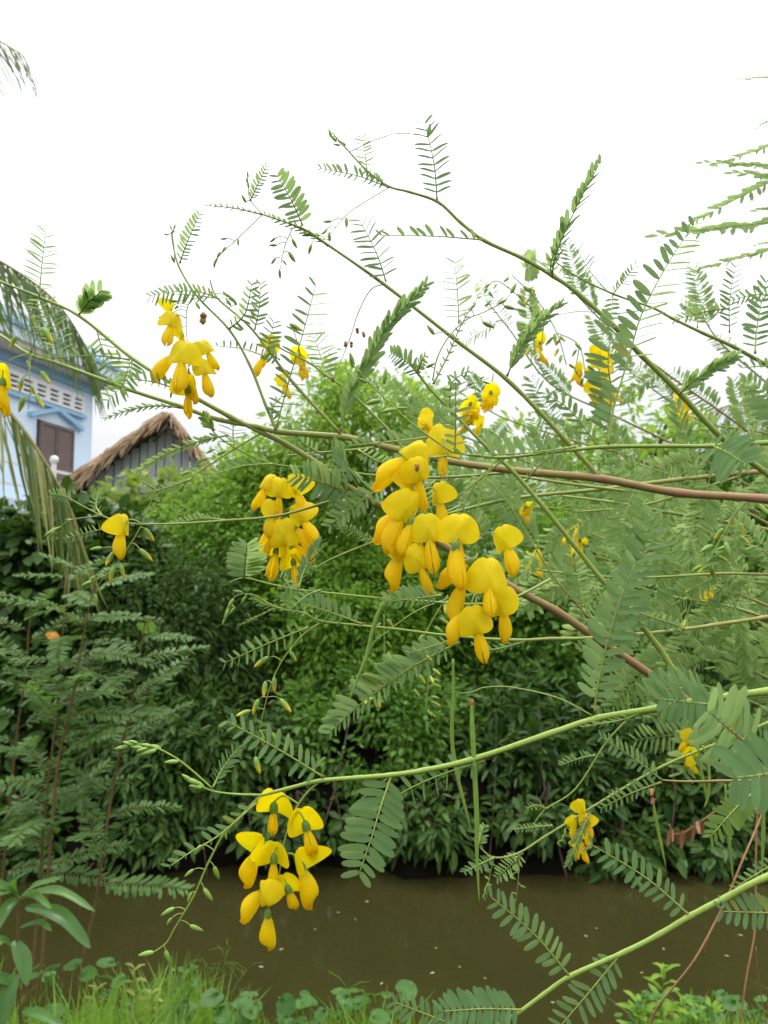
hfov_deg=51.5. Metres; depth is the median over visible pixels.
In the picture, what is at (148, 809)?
bare stem
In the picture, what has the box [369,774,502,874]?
overhanging plant
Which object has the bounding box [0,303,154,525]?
house
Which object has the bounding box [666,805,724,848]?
dead leaf
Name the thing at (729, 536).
hedge bush
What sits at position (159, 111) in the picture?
sky
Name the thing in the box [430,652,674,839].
shrub
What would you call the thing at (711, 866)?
overhanging plant
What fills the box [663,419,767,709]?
tree
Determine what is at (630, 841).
overhanging plant
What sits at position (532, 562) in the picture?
flowering branch
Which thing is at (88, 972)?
creeper
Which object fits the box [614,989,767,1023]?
creeper
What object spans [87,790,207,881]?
overhanging plant
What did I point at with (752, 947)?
dry stem
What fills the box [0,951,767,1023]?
grass
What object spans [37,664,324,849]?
shrub
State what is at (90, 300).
flowering branch
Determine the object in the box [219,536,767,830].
flowering branch
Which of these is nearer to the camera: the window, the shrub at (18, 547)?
the shrub at (18, 547)
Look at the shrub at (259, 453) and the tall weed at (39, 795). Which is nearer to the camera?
the tall weed at (39, 795)
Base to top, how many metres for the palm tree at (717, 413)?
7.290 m
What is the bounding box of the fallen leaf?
[45,632,59,639]
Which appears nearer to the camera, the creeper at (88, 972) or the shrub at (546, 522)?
the creeper at (88, 972)
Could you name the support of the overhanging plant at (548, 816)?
on the bank
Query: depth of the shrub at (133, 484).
10.04 m
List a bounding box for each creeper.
[29,957,204,1023]
[200,980,416,1023]
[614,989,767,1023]
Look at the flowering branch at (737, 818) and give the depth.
0.61 m
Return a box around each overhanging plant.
[0,789,74,882]
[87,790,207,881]
[215,788,355,869]
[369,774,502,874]
[484,777,593,862]
[574,802,678,891]
[632,784,767,883]
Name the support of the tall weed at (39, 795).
on the near bank
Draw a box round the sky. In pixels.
[0,0,767,579]
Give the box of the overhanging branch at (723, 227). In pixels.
[644,75,767,273]
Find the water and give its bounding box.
[0,866,767,1023]
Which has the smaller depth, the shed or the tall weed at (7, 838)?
the tall weed at (7, 838)
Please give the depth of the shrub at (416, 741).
7.01 m
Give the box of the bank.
[0,728,767,879]
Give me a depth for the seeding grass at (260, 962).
3.20 m
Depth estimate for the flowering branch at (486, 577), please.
0.48 m
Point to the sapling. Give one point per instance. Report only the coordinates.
(66, 919)
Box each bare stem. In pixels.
[79,722,98,867]
[147,725,151,864]
[195,741,207,875]
[246,732,256,876]
[307,726,347,870]
[322,722,349,870]
[487,710,496,873]
[538,708,567,876]
[576,732,625,836]
[657,713,675,866]
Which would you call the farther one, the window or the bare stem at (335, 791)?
the window
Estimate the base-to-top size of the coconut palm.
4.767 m
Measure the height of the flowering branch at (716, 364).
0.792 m
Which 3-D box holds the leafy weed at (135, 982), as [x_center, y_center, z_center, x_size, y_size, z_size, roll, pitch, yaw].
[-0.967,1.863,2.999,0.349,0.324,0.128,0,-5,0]
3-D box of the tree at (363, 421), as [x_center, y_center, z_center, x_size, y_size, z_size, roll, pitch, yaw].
[-0.174,0.296,9.482,2.929,4.497,3.095,0,-5,0]
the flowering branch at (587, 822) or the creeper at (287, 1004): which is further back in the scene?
the creeper at (287, 1004)
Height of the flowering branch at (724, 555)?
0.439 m
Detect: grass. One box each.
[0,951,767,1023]
[190,947,371,1023]
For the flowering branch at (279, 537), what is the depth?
0.73 m
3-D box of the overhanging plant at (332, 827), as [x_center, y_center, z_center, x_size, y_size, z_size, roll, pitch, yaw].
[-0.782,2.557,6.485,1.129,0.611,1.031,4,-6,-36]
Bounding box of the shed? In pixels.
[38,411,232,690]
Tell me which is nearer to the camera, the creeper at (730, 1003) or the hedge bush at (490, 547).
the creeper at (730, 1003)
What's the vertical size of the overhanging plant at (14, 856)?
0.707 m
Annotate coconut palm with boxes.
[0,41,114,615]
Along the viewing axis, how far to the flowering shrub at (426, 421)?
1.46 m
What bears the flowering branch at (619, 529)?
attached to the flowering shrub at (743, 634)
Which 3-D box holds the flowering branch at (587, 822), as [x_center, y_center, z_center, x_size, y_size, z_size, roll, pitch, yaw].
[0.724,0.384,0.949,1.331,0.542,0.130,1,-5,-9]
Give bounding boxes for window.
[36,419,74,496]
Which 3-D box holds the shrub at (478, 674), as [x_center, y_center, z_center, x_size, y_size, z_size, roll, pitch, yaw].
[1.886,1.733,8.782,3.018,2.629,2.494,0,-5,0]
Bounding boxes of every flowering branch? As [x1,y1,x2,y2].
[0,162,767,503]
[0,224,763,763]
[115,503,767,963]
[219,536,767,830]
[251,416,640,587]
[265,473,767,697]
[310,114,767,477]
[340,216,767,663]
[386,834,767,1023]
[388,258,747,739]
[394,397,767,592]
[460,718,767,900]
[516,446,767,601]
[555,239,767,368]
[597,730,765,882]
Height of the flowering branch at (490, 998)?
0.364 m
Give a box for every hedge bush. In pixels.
[141,553,345,693]
[328,479,598,681]
[589,454,762,672]
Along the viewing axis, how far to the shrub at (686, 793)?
6.62 m
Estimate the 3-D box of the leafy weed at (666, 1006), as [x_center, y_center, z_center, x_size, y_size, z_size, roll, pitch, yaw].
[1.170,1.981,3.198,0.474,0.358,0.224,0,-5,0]
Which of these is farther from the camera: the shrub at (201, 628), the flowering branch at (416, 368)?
the shrub at (201, 628)
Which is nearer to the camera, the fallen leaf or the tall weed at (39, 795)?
the tall weed at (39, 795)
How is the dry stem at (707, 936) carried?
hanging from the flowering shrub at (743, 634)
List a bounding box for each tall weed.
[0,552,165,1005]
[0,556,135,1005]
[0,587,96,906]
[49,615,211,1008]
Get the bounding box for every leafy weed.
[86,963,166,1023]
[615,962,722,1023]
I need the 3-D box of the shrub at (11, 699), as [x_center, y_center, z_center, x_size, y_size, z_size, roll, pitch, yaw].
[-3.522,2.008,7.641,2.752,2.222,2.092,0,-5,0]
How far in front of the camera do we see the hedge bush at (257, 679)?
11.81 m
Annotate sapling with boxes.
[0,873,94,1023]
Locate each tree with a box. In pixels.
[249,348,484,720]
[477,380,746,706]
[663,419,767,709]
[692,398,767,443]
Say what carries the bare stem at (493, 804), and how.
in the water
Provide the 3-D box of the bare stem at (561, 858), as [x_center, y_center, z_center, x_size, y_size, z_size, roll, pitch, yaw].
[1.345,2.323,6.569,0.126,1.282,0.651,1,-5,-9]
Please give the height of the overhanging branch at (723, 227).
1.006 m
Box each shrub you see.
[0,475,175,680]
[0,618,142,800]
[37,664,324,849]
[55,534,282,722]
[72,455,246,680]
[145,462,347,723]
[193,419,313,713]
[233,512,488,734]
[268,643,503,800]
[347,459,609,672]
[364,417,767,716]
[387,240,767,552]
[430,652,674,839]
[431,555,705,736]
[564,678,767,863]
[590,589,767,825]
[603,505,767,731]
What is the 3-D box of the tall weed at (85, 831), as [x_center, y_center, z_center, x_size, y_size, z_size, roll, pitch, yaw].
[-1.061,1.238,3.290,0.645,1.629,0.634,0,-5,0]
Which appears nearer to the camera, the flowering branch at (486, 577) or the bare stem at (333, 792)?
the flowering branch at (486, 577)
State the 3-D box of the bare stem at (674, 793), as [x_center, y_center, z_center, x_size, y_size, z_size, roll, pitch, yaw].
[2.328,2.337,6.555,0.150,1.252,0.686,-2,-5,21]
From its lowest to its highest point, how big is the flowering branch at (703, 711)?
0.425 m
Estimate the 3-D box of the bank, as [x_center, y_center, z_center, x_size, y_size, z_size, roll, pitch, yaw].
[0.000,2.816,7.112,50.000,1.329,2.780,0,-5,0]
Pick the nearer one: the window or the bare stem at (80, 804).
the bare stem at (80, 804)
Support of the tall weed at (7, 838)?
on the near bank
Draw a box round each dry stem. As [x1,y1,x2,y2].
[650,815,761,1023]
[739,773,766,1023]
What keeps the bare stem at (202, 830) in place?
in the water
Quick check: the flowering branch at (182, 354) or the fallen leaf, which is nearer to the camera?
the flowering branch at (182, 354)
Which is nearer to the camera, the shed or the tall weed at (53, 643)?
the tall weed at (53, 643)
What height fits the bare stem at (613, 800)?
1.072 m
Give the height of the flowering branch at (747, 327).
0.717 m
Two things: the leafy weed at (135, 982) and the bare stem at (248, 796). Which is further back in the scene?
the bare stem at (248, 796)
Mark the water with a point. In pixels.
(394, 932)
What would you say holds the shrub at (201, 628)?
on the bank
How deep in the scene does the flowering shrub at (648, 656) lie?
1.12 m

